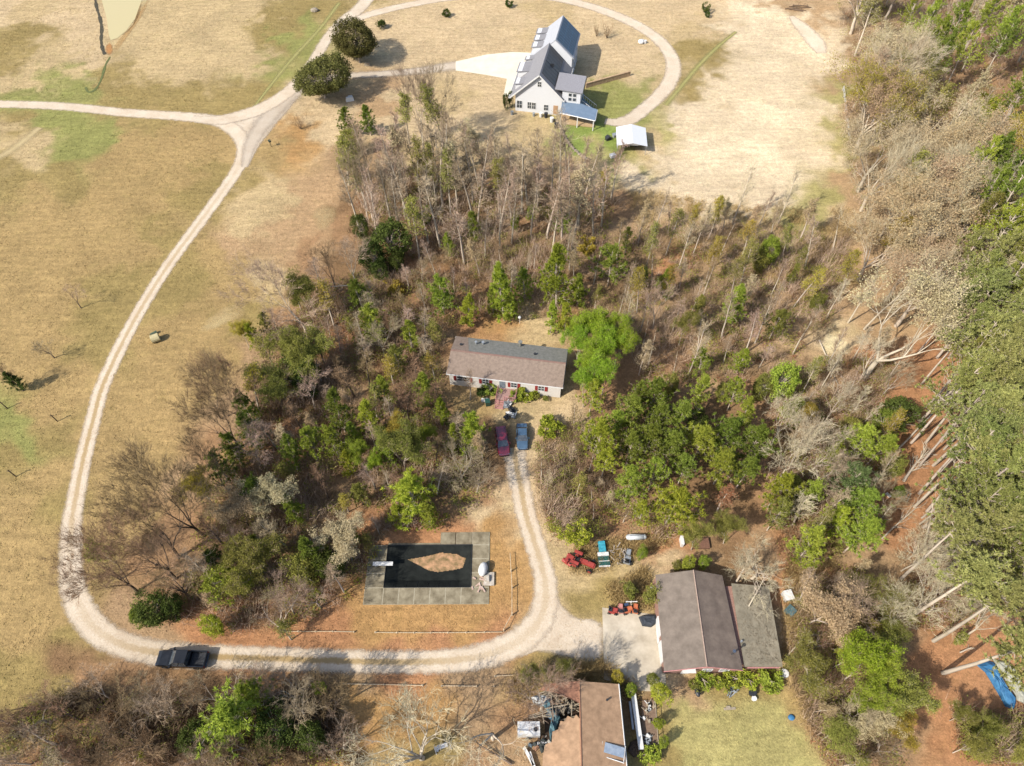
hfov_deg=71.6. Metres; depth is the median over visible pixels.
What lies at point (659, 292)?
bare tree
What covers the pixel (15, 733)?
spreading bare tree
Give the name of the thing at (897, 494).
bare tree
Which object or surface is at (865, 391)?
bare tree
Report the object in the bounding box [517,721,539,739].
box trailer
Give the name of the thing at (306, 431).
pine tree
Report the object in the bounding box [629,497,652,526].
pine tree
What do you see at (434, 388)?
bare tree
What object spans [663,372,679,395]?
evergreen tree
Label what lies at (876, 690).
leafing tree
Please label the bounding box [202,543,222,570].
evergreen tree
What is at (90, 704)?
spreading bare tree
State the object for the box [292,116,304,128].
bare shrub
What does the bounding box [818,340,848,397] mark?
fallen tree
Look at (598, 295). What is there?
budding tree
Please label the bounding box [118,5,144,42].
pond bank
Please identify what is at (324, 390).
bare tree
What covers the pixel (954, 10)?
bare tree
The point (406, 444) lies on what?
leafing tree
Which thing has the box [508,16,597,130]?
farmhouse
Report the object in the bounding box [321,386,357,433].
young pine
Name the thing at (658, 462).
pine tree
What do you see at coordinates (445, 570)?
swimming pool
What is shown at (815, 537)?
young pine
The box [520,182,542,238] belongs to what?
bare tree
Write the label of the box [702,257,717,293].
bare tree
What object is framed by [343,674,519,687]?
rail fence
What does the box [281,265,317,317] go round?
leafing tree
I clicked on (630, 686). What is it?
evergreen tree
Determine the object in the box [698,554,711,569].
evergreen tree
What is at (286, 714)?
bare tree
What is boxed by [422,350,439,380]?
budding tree
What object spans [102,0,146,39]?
pond water
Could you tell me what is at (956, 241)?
bare tree
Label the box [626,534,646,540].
propane tank
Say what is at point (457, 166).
bare tree
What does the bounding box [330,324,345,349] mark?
bare tree
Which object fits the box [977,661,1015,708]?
blue tarp
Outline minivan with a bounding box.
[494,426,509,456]
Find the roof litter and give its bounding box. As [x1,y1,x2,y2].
[736,584,780,663]
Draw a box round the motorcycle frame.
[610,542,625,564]
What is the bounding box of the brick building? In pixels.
[652,570,782,673]
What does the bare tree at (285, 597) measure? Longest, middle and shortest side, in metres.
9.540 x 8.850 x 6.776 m
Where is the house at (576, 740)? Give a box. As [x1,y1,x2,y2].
[529,681,627,765]
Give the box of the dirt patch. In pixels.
[106,44,111,53]
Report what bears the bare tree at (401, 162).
on the ground at (690, 718)
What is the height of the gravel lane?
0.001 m
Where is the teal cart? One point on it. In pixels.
(602, 552)
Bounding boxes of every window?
[456,376,469,381]
[517,100,521,107]
[527,102,531,108]
[538,386,544,390]
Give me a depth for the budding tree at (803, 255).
122.52 m
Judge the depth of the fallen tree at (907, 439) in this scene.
107.27 m
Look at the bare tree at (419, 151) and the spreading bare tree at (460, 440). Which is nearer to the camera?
the spreading bare tree at (460, 440)
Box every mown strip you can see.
[0,127,41,158]
[253,3,339,106]
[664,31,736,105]
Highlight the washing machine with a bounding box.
[781,589,794,602]
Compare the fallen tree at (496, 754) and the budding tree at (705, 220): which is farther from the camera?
the budding tree at (705, 220)
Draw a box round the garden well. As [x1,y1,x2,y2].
[638,39,646,43]
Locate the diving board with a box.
[373,562,392,566]
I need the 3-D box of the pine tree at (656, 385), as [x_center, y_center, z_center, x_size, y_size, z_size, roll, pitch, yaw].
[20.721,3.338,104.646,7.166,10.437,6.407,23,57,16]
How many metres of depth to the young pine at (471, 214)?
128.96 m
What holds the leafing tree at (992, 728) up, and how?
on the ground at (690, 718)
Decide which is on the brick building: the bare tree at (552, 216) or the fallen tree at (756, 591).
the fallen tree at (756, 591)
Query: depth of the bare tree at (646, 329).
113.07 m
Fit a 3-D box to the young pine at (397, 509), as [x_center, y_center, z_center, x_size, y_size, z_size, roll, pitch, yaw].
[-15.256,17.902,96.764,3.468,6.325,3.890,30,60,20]
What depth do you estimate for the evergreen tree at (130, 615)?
88.60 m
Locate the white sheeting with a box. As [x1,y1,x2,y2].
[531,695,551,706]
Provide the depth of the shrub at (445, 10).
179.79 m
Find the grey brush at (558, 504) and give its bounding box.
[6,0,1023,765]
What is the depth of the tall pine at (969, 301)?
104.43 m
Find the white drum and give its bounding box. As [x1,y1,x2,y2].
[780,669,788,677]
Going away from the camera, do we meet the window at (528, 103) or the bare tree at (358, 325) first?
the bare tree at (358, 325)
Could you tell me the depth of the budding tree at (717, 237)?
123.84 m
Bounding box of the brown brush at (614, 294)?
[2,0,1023,765]
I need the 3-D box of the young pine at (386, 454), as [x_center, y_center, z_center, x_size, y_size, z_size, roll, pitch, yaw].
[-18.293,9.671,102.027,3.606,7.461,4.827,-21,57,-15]
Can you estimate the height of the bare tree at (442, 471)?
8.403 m
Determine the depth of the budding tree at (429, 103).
138.29 m
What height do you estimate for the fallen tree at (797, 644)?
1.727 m
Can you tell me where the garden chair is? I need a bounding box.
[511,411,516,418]
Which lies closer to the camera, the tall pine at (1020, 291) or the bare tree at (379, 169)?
the tall pine at (1020, 291)
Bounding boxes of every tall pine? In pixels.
[893,0,924,28]
[900,497,992,579]
[907,0,946,56]
[910,355,995,443]
[912,416,1022,507]
[914,473,1023,554]
[914,544,1018,617]
[915,348,1008,443]
[917,400,1006,494]
[918,346,1002,422]
[919,277,980,350]
[919,378,1005,466]
[919,460,996,524]
[920,14,951,65]
[921,303,993,384]
[922,439,1023,528]
[923,27,960,80]
[924,332,996,408]
[925,417,1012,512]
[929,503,1009,564]
[931,563,1023,642]
[932,310,1018,402]
[932,383,1023,466]
[933,407,1023,488]
[934,0,975,68]
[935,494,1023,578]
[936,226,995,275]
[936,248,1007,335]
[936,262,1022,358]
[940,325,1023,442]
[940,399,1007,472]
[941,20,985,98]
[941,480,1023,559]
[941,618,1023,691]
[943,364,1023,449]
[947,286,1011,358]
[947,318,1023,398]
[948,133,1003,219]
[950,162,1013,248]
[954,487,1023,569]
[955,190,1006,271]
[957,195,1023,263]
[960,130,1017,217]
[960,360,1023,410]
[961,0,1006,71]
[962,251,1023,343]
[963,524,1023,584]
[966,535,1023,595]
[969,166,1023,257]
[972,227,1023,268]
[977,444,1023,505]
[978,4,1023,66]
[978,16,1020,86]
[981,427,1023,491]
[981,557,1023,603]
[982,293,1023,331]
[984,235,1023,271]
[986,285,1023,324]
[989,146,1023,210]
[993,70,1023,130]
[994,288,1023,321]
[995,215,1023,245]
[1012,378,1023,410]
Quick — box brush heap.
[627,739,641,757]
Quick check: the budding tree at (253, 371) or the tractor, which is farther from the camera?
the budding tree at (253, 371)
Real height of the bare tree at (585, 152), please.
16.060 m
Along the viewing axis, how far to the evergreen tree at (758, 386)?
108.47 m
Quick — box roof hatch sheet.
[602,741,625,762]
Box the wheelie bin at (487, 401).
[485,398,489,406]
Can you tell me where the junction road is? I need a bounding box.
[191,0,372,124]
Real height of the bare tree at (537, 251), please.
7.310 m
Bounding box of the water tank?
[478,562,487,575]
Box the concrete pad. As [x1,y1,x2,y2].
[602,607,665,690]
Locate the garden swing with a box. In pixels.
[434,741,449,754]
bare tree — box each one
[0,362,16,388]
[0,687,59,764]
[0,695,35,738]
[0,698,37,747]
[0,749,31,765]
[8,679,81,736]
[17,715,59,757]
[30,500,137,603]
[31,339,54,357]
[37,520,121,602]
[39,743,74,765]
[52,738,91,765]
[58,661,119,706]
[58,718,88,742]
[63,283,86,307]
[69,695,167,765]
[72,679,133,765]
[74,670,149,717]
[78,438,224,558]
[85,481,195,602]
[92,692,159,765]
[97,433,215,540]
[120,666,161,717]
[126,551,205,598]
[132,670,181,727]
[143,736,176,765]
[157,350,246,441]
[157,668,213,732]
[166,730,212,765]
[172,423,235,492]
[175,546,221,583]
[178,338,239,426]
[178,647,278,714]
[184,342,269,418]
[188,351,244,423]
[188,512,223,544]
[195,735,262,765]
[199,660,285,723]
[202,745,227,764]
[203,731,245,765]
[204,521,250,548]
[206,492,243,518]
[215,418,274,465]
[216,244,331,346]
[236,463,252,479]
[240,717,285,765]
[247,581,300,628]
[249,514,286,546]
[251,453,267,477]
[252,421,277,448]
[259,559,312,628]
[260,659,308,722]
[266,308,280,329]
[269,671,326,730]
[273,573,335,621]
[282,399,303,428]
[283,362,331,407]
[288,750,308,764]
[292,666,354,719]
[295,237,338,292]
[301,702,373,759]
[303,256,324,294]
[304,461,342,498]
[317,562,348,592]
[320,384,334,406]
[321,313,333,337]
[323,397,334,421]
[325,679,471,765]
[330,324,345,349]
[331,354,347,370]
[332,161,359,225]
[332,235,369,277]
[332,364,356,397]
[335,128,379,220]
[346,115,372,188]
[347,311,373,346]
[353,153,376,219]
[353,313,404,355]
[355,334,370,355]
[355,462,379,488]
[356,162,385,226]
[357,291,382,321]
[357,350,377,387]
[362,420,376,445]
[363,178,382,233]
[363,278,375,299]
[367,367,428,419]
[367,514,382,534]
[370,124,399,198]
[372,157,392,216]
[373,156,391,214]
[379,470,391,490]
[380,313,394,342]
[380,396,401,418]
[381,56,437,137]
[381,147,411,229]
[383,178,404,240]
[385,469,403,503]
[386,106,413,183]
[392,154,411,219]
[393,291,410,316]
[395,148,409,201]
[397,304,414,325]
[398,127,416,176]
[400,264,411,289]
[401,352,428,383]
[407,241,453,285]
[410,127,427,190]
[410,190,430,241]
[411,105,434,183]
[412,55,464,145]
[414,154,437,209]
[415,171,445,246]
[415,258,428,279]
[415,283,426,310]
[415,307,432,338]
[417,334,431,353]
[419,237,435,272]
[423,380,442,411]
[424,118,440,180]
[425,433,449,462]
[426,130,455,205]
[429,458,454,494]
[431,108,460,188]
[435,98,449,141]
[437,437,487,493]
[437,720,532,765]
[439,197,471,263]
[440,430,483,473]
[444,152,476,210]
[445,129,460,180]
[447,410,466,435]
[449,266,455,292]
[454,119,480,186]
[456,133,477,203]
[461,277,470,295]
[461,457,499,495]
[462,367,475,399]
[466,163,492,227]
[474,206,492,257]
[476,126,497,195]
[481,123,512,193]
[486,258,496,283]
[489,139,506,199]
[490,186,509,251]
[492,165,522,233]
[493,244,505,267]
[497,162,511,217]
[499,132,515,194]
[499,177,529,243]
[503,657,584,732]
[505,258,518,287]
[508,139,538,214]
[510,136,537,201]
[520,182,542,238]
[524,250,531,268]
[525,126,548,183]
[527,242,539,267]
[529,150,549,208]
[534,455,549,479]
[539,467,553,492]
[540,104,582,185]
[540,133,561,201]
[542,171,570,237]
[542,180,575,239]
[544,192,570,251]
[553,479,567,497]
[556,114,573,181]
[556,149,578,223]
[560,219,577,255]
[562,508,576,528]
[566,231,581,270]
[566,439,578,463]
[568,162,586,230]
[569,401,580,425]
[571,461,585,480]
[574,136,594,179]
[582,449,598,472]
[585,141,606,193]
[585,171,606,235]
[586,485,596,501]
[588,501,600,520]
[590,235,609,284]
[595,478,604,490]
[596,160,616,226]
[610,136,629,198]
[610,216,627,258]
[617,290,640,324]
[618,281,630,312]
[620,507,630,522]
[626,261,636,300]
[633,291,651,332]
[637,276,678,329]
[638,315,653,350]
[645,326,662,364]
[647,250,658,282]
[654,187,672,228]
[666,199,673,234]
[668,347,688,372]
[670,297,688,330]
[677,258,690,289]
[678,219,698,268]
[687,319,714,375]
[692,279,705,309]
[693,309,704,349]
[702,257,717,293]
[713,220,738,254]
[719,288,738,337]
[721,335,734,364]
[726,532,800,616]
[730,546,765,584]
[732,160,757,223]
[741,305,763,353]
[754,294,776,343]
[756,343,777,368]
[757,424,835,479]
[758,190,777,224]
[763,390,807,443]
[764,289,779,322]
[771,256,790,293]
[771,279,786,311]
[774,403,836,470]
[777,165,806,223]
[789,489,818,526]
[790,425,835,453]
[792,313,820,354]
[794,385,818,405]
[797,566,817,601]
[799,571,877,647]
[800,304,822,340]
[802,214,819,268]
[802,624,839,650]
[805,435,857,496]
[809,421,859,483]
[817,379,860,421]
[820,488,851,518]
[821,348,847,386]
[825,278,850,318]
[826,568,875,607]
[827,205,846,249]
[828,349,847,378]
[829,324,849,361]
[830,571,881,638]
[832,571,846,583]
[836,690,897,735]
[845,130,931,218]
[846,41,897,120]
[847,274,879,323]
[847,365,862,394]
[852,326,873,359]
[853,384,871,410]
[855,334,895,376]
[857,14,958,124]
[863,283,914,329]
[863,402,883,423]
[865,725,917,765]
[868,470,886,489]
[870,577,924,628]
[873,472,917,520]
[874,359,923,394]
[876,501,899,530]
[878,449,901,476]
[880,168,928,236]
[882,544,974,636]
[888,335,919,377]
[898,527,934,566]
[900,35,928,100]
[900,526,956,571]
[908,511,969,565]
[914,578,985,642]
[916,561,951,591]
[917,1,947,55]
[922,175,968,241]
[925,161,953,203]
[927,230,969,285]
[929,137,1021,230]
[932,144,961,177]
[933,95,976,157]
[947,0,974,28]
[951,583,997,629]
[955,85,1000,147]
[958,0,990,58]
[961,575,1023,635]
[964,115,1004,155]
[965,0,1002,49]
[996,82,1023,126]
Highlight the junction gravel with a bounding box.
[235,101,293,162]
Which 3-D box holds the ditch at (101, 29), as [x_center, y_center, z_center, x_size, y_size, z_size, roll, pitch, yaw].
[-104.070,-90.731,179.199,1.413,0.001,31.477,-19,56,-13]
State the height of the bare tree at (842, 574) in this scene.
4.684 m
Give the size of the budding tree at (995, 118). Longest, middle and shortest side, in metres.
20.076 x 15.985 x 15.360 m
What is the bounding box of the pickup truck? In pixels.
[155,647,209,669]
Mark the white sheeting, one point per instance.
(536, 698)
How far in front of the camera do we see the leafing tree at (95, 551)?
91.37 m
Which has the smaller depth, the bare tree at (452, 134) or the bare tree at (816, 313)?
the bare tree at (816, 313)
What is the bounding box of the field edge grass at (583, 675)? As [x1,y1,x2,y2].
[498,185,859,707]
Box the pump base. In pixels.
[484,572,493,585]
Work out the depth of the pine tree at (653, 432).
98.26 m
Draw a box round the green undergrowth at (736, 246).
[28,0,1023,765]
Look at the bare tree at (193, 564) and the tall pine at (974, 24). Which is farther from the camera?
the tall pine at (974, 24)
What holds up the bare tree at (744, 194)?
on the ground at (690, 718)
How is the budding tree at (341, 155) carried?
on the ground at (690, 718)
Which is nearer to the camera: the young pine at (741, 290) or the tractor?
the tractor
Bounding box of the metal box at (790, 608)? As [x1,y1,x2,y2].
[784,604,796,617]
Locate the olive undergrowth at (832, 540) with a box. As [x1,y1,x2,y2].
[0,0,1023,765]
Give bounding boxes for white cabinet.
[679,535,684,546]
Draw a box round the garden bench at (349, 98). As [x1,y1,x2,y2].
[346,95,353,101]
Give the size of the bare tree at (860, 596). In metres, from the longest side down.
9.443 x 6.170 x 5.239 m
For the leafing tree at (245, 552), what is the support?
on the ground at (690, 718)
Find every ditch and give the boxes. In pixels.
[84,57,110,92]
[94,0,105,54]
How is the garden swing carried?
on the ground at (690, 718)
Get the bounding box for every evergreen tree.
[128,599,148,629]
[130,588,179,628]
[156,590,184,622]
[174,717,210,758]
[194,613,225,639]
[197,562,237,611]
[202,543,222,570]
[223,566,255,595]
[252,695,294,755]
[277,552,319,587]
[279,352,321,397]
[285,719,329,754]
[292,49,353,97]
[310,681,327,695]
[311,549,345,580]
[329,14,378,62]
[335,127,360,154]
[349,213,368,238]
[357,238,387,274]
[368,216,412,270]
[370,260,389,280]
[385,244,404,272]
[502,93,507,109]
[508,91,513,107]
[510,214,519,233]
[525,205,537,220]
[543,205,553,218]
[611,668,624,684]
[624,682,637,697]
[634,266,649,289]
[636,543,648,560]
[646,672,659,685]
[650,682,673,707]
[651,717,665,729]
[657,734,668,748]
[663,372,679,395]
[672,559,681,570]
[682,553,696,569]
[687,405,709,432]
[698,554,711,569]
[714,381,728,401]
[749,242,771,274]
[751,371,779,400]
[759,234,781,265]
[765,360,801,402]
[782,474,809,502]
[809,289,827,311]
[838,415,862,435]
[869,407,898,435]
[875,452,909,477]
[877,395,927,434]
[889,485,906,497]
[964,91,1004,136]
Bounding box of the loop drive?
[349,0,680,126]
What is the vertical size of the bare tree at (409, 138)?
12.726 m
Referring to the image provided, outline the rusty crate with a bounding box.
[693,538,709,548]
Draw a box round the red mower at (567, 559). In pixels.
[562,553,574,566]
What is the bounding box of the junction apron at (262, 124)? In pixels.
[241,62,455,166]
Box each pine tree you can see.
[192,676,262,758]
[232,670,277,718]
[238,471,272,503]
[289,421,325,463]
[315,423,345,456]
[575,378,605,413]
[577,410,624,470]
[587,242,629,285]
[592,446,620,477]
[604,409,632,444]
[609,462,654,510]
[613,391,648,431]
[614,425,650,466]
[627,419,669,465]
[629,377,653,410]
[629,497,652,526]
[630,375,679,419]
[636,398,673,436]
[639,455,677,491]
[648,479,708,536]
[650,427,695,469]
[660,396,702,446]
[667,448,701,485]
[678,420,722,460]
[685,374,716,408]
[698,444,746,489]
[711,411,748,457]
[717,376,750,410]
[727,452,766,487]
[728,419,783,459]
[758,470,803,510]
[761,496,798,530]
[763,309,794,340]
[800,477,827,511]
[819,502,858,536]
[823,460,881,504]
[831,482,895,530]
[835,505,888,557]
[836,422,888,460]
[862,430,904,464]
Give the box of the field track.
[789,16,826,52]
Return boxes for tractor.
[569,549,595,573]
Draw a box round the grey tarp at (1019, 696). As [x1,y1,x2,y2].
[993,660,1023,703]
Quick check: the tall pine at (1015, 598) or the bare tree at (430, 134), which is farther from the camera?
the bare tree at (430, 134)
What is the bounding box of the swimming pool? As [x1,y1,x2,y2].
[363,532,489,604]
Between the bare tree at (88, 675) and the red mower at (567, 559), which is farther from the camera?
the red mower at (567, 559)
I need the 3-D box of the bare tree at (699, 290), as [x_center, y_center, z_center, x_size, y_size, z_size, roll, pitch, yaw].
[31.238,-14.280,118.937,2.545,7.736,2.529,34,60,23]
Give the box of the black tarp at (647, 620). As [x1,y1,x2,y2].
[639,615,655,626]
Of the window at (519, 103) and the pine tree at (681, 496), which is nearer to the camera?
the pine tree at (681, 496)
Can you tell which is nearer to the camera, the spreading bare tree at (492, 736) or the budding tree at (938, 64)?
the spreading bare tree at (492, 736)
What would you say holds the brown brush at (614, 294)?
on the ground at (690, 718)
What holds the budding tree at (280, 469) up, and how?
on the ground at (690, 718)
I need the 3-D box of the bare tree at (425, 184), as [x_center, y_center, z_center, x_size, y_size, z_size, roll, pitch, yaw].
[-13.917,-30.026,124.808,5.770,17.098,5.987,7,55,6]
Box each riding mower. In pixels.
[607,605,617,615]
[616,604,624,614]
[622,548,632,565]
[623,603,632,615]
[631,603,638,614]
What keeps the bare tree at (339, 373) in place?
on the ground at (690, 718)
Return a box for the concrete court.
[456,52,530,94]
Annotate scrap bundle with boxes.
[727,686,738,697]
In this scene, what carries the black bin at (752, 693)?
on the ground at (690, 718)
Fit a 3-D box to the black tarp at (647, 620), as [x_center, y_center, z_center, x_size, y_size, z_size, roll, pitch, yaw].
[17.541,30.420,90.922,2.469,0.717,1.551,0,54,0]
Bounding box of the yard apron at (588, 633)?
[524,602,602,660]
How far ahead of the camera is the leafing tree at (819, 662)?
82.88 m
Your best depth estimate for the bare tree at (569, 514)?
94.40 m
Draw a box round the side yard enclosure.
[629,693,658,754]
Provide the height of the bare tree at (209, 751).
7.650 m
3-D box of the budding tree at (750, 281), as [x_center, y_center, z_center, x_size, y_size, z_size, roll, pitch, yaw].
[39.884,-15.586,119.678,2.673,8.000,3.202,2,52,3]
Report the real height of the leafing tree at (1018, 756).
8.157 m
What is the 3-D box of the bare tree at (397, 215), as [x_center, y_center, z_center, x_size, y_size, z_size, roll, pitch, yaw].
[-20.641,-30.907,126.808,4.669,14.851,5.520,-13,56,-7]
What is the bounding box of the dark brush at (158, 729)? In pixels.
[0,673,371,765]
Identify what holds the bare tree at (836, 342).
on the ground at (690, 718)
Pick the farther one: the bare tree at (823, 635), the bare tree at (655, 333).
the bare tree at (655, 333)
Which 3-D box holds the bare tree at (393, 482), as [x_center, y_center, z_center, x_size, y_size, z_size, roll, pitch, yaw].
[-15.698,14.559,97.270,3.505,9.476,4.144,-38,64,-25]
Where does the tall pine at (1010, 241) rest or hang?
on the ground at (690, 718)
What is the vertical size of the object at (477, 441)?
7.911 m
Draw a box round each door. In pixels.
[499,381,504,387]
[553,105,557,113]
[656,616,662,664]
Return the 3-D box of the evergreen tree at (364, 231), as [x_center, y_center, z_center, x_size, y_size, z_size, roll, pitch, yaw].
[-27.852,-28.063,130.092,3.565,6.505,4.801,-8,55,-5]
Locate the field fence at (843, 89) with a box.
[842,86,850,137]
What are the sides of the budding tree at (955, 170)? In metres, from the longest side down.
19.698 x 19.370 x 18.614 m
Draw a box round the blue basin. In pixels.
[788,714,794,720]
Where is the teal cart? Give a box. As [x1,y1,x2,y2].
[595,541,611,566]
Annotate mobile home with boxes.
[446,336,567,408]
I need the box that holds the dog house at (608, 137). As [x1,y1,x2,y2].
[605,134,611,140]
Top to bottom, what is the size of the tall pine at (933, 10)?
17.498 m
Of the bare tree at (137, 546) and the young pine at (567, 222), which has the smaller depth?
the bare tree at (137, 546)
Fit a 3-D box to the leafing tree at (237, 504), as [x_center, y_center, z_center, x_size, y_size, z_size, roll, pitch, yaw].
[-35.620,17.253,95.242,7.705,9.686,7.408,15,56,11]
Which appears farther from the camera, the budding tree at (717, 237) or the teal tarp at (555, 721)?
the budding tree at (717, 237)
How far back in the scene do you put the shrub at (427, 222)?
133.32 m
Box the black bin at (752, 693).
[748,690,756,695]
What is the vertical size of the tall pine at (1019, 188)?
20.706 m
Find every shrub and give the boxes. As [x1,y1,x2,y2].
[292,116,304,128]
[375,19,385,28]
[382,279,404,296]
[419,204,430,224]
[441,8,450,17]
[476,386,485,398]
[482,383,502,396]
[505,0,513,7]
[509,388,523,402]
[517,387,537,402]
[533,393,539,400]
[536,418,566,440]
[539,413,554,422]
[556,516,593,549]
[577,235,596,256]
[603,23,613,37]
[619,579,637,600]
[637,743,661,765]
[641,580,660,604]
[688,679,700,691]
[695,670,714,691]
[702,2,710,12]
[711,674,730,692]
[722,668,749,689]
[742,669,759,690]
[757,668,784,694]
[953,627,969,645]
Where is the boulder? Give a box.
[311,7,318,11]
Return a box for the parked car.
[515,423,528,449]
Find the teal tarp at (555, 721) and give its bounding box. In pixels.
[544,699,560,740]
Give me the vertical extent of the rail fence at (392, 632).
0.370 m
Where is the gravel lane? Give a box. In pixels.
[0,100,558,674]
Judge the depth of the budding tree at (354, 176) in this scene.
130.44 m
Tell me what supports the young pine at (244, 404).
on the ground at (690, 718)
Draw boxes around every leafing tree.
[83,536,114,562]
[170,464,214,505]
[201,475,272,528]
[216,530,287,599]
[227,318,251,348]
[235,472,299,517]
[239,357,307,402]
[259,319,328,365]
[277,331,335,380]
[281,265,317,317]
[307,510,366,568]
[341,437,369,465]
[365,450,382,473]
[368,410,434,469]
[383,406,421,448]
[417,422,437,443]
[519,663,538,687]
[532,663,555,682]
[554,658,574,676]
[558,323,590,365]
[568,315,579,351]
[569,305,609,339]
[572,361,599,407]
[574,352,591,370]
[580,336,604,369]
[581,335,597,352]
[585,347,620,394]
[587,317,633,362]
[602,310,633,328]
[614,322,641,369]
[671,310,702,344]
[675,516,718,551]
[708,508,749,543]
[783,628,837,700]
[794,401,818,426]
[821,712,860,757]
[832,630,871,676]
[835,626,905,683]
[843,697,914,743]
[844,668,903,717]
[849,627,905,685]
[864,651,906,695]
[869,703,920,753]
[879,616,912,647]
[880,654,942,718]
[948,697,981,726]
[952,731,995,765]
[969,707,1010,741]
[1000,725,1023,765]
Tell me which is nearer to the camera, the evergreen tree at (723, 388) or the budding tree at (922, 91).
the evergreen tree at (723, 388)
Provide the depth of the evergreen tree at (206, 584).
89.03 m
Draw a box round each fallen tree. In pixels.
[471,732,511,764]
[748,565,768,606]
[784,628,816,658]
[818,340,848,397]
[881,493,925,538]
[899,377,955,447]
[902,441,937,481]
[923,492,938,543]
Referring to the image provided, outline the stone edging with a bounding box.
[553,119,586,160]
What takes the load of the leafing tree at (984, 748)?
on the ground at (690, 718)
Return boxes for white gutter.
[523,748,533,765]
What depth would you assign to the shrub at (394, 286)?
123.27 m
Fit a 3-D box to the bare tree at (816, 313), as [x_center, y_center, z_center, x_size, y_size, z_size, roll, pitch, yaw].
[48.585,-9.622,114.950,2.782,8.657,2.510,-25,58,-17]
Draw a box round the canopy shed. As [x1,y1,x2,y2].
[616,124,646,152]
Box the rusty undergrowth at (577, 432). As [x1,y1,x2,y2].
[33,6,1023,765]
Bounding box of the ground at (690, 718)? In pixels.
[0,0,1023,765]
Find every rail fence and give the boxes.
[291,631,487,633]
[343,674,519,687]
[503,555,512,631]
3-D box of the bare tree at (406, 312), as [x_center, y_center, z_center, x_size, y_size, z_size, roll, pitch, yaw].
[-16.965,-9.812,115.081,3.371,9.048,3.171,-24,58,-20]
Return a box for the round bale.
[149,331,160,342]
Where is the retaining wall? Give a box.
[585,71,630,87]
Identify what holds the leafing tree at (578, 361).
on the ground at (690, 718)
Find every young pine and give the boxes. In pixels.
[1,371,27,391]
[203,448,238,484]
[217,432,254,469]
[231,389,263,425]
[234,411,271,448]
[243,323,259,349]
[249,534,273,557]
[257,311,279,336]
[276,433,309,473]
[280,494,305,524]
[296,535,328,576]
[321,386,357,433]
[336,106,359,130]
[338,448,360,478]
[345,421,363,442]
[345,481,370,507]
[346,278,371,313]
[351,398,386,437]
[353,302,392,345]
[358,104,378,135]
[371,436,400,469]
[374,374,396,413]
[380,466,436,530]
[385,501,408,530]
[386,343,407,375]
[400,319,421,352]
[412,371,440,409]
[416,499,438,532]
[425,273,456,317]
[433,397,451,425]
[440,232,456,256]
[442,422,468,455]
[457,292,479,326]
[458,411,491,456]
[465,210,483,240]
[487,285,501,316]
[490,261,517,323]
[499,292,520,321]
[511,266,536,302]
[537,242,576,306]
[544,300,558,334]
[550,202,571,232]
[556,301,571,334]
[570,273,589,307]
[616,226,636,252]
[652,268,674,299]
[686,346,714,376]
[687,294,708,324]
[720,283,749,324]
[728,348,752,372]
[736,396,756,427]
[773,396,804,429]
[784,524,831,568]
[785,262,799,284]
[816,441,845,474]
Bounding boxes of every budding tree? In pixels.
[201,589,220,610]
[242,362,266,406]
[249,332,278,364]
[269,423,293,451]
[273,461,298,482]
[273,616,296,643]
[302,411,320,429]
[315,277,335,326]
[331,136,352,184]
[334,389,355,416]
[336,131,362,191]
[338,493,353,511]
[341,154,374,208]
[345,315,355,342]
[361,532,373,558]
[365,381,384,422]
[378,123,407,182]
[381,353,400,382]
[393,92,414,141]
[399,194,429,260]
[406,133,434,202]
[416,82,445,149]
[421,142,439,195]
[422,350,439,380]
[425,317,445,346]
[438,138,465,209]
[439,145,455,218]
[457,118,475,166]
[465,240,480,275]
[467,127,487,178]
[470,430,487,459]
[487,157,508,215]
[554,237,567,271]
[565,471,592,497]
[566,160,594,239]
[566,249,579,279]
[591,284,604,308]
[596,167,610,210]
[605,490,614,506]
[628,265,648,311]
[633,198,652,246]
[635,339,655,374]
[643,219,662,265]
[659,263,678,300]
[665,206,686,254]
[687,202,701,233]
[693,202,714,252]
[704,238,723,283]
[705,235,725,265]
[708,195,726,239]
[711,195,725,221]
[711,483,739,512]
[720,197,733,229]
[726,258,747,293]
[738,236,759,283]
[739,218,756,254]
[742,274,759,305]
[748,204,761,227]
[771,198,783,233]
[778,222,794,263]
[781,411,823,445]
[794,244,809,267]
[794,267,827,305]
[799,197,820,239]
[802,354,824,393]
[805,505,836,529]
[813,700,838,721]
[820,47,931,153]
[831,199,921,281]
[832,53,930,145]
[832,628,864,650]
[836,99,935,192]
[836,248,864,299]
[837,426,859,447]
[838,120,944,211]
[839,249,989,380]
[841,569,881,612]
[842,751,871,765]
[848,0,872,34]
[852,16,947,93]
[853,0,885,55]
[854,557,872,570]
[858,164,980,252]
[859,617,882,635]
[860,31,904,114]
[862,573,921,628]
[868,50,942,136]
[869,324,894,363]
[875,152,1002,269]
[876,209,916,268]
[877,230,959,300]
[877,407,907,442]
[884,0,930,20]
[889,146,936,220]
[890,44,948,112]
[894,240,989,331]
[895,143,1003,242]
[900,84,991,171]
[904,111,1015,194]
[923,80,959,133]
[924,273,1013,346]
[934,101,1023,190]
[934,238,1022,312]
[949,65,994,125]
[988,0,1023,56]
[988,107,1023,198]
[998,4,1023,51]
[1000,0,1023,35]
[1005,170,1023,205]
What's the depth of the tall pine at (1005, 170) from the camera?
117.65 m
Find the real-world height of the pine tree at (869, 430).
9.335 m
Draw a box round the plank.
[724,706,735,709]
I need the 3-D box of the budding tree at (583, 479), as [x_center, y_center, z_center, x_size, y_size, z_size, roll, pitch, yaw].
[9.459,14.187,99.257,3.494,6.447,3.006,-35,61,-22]

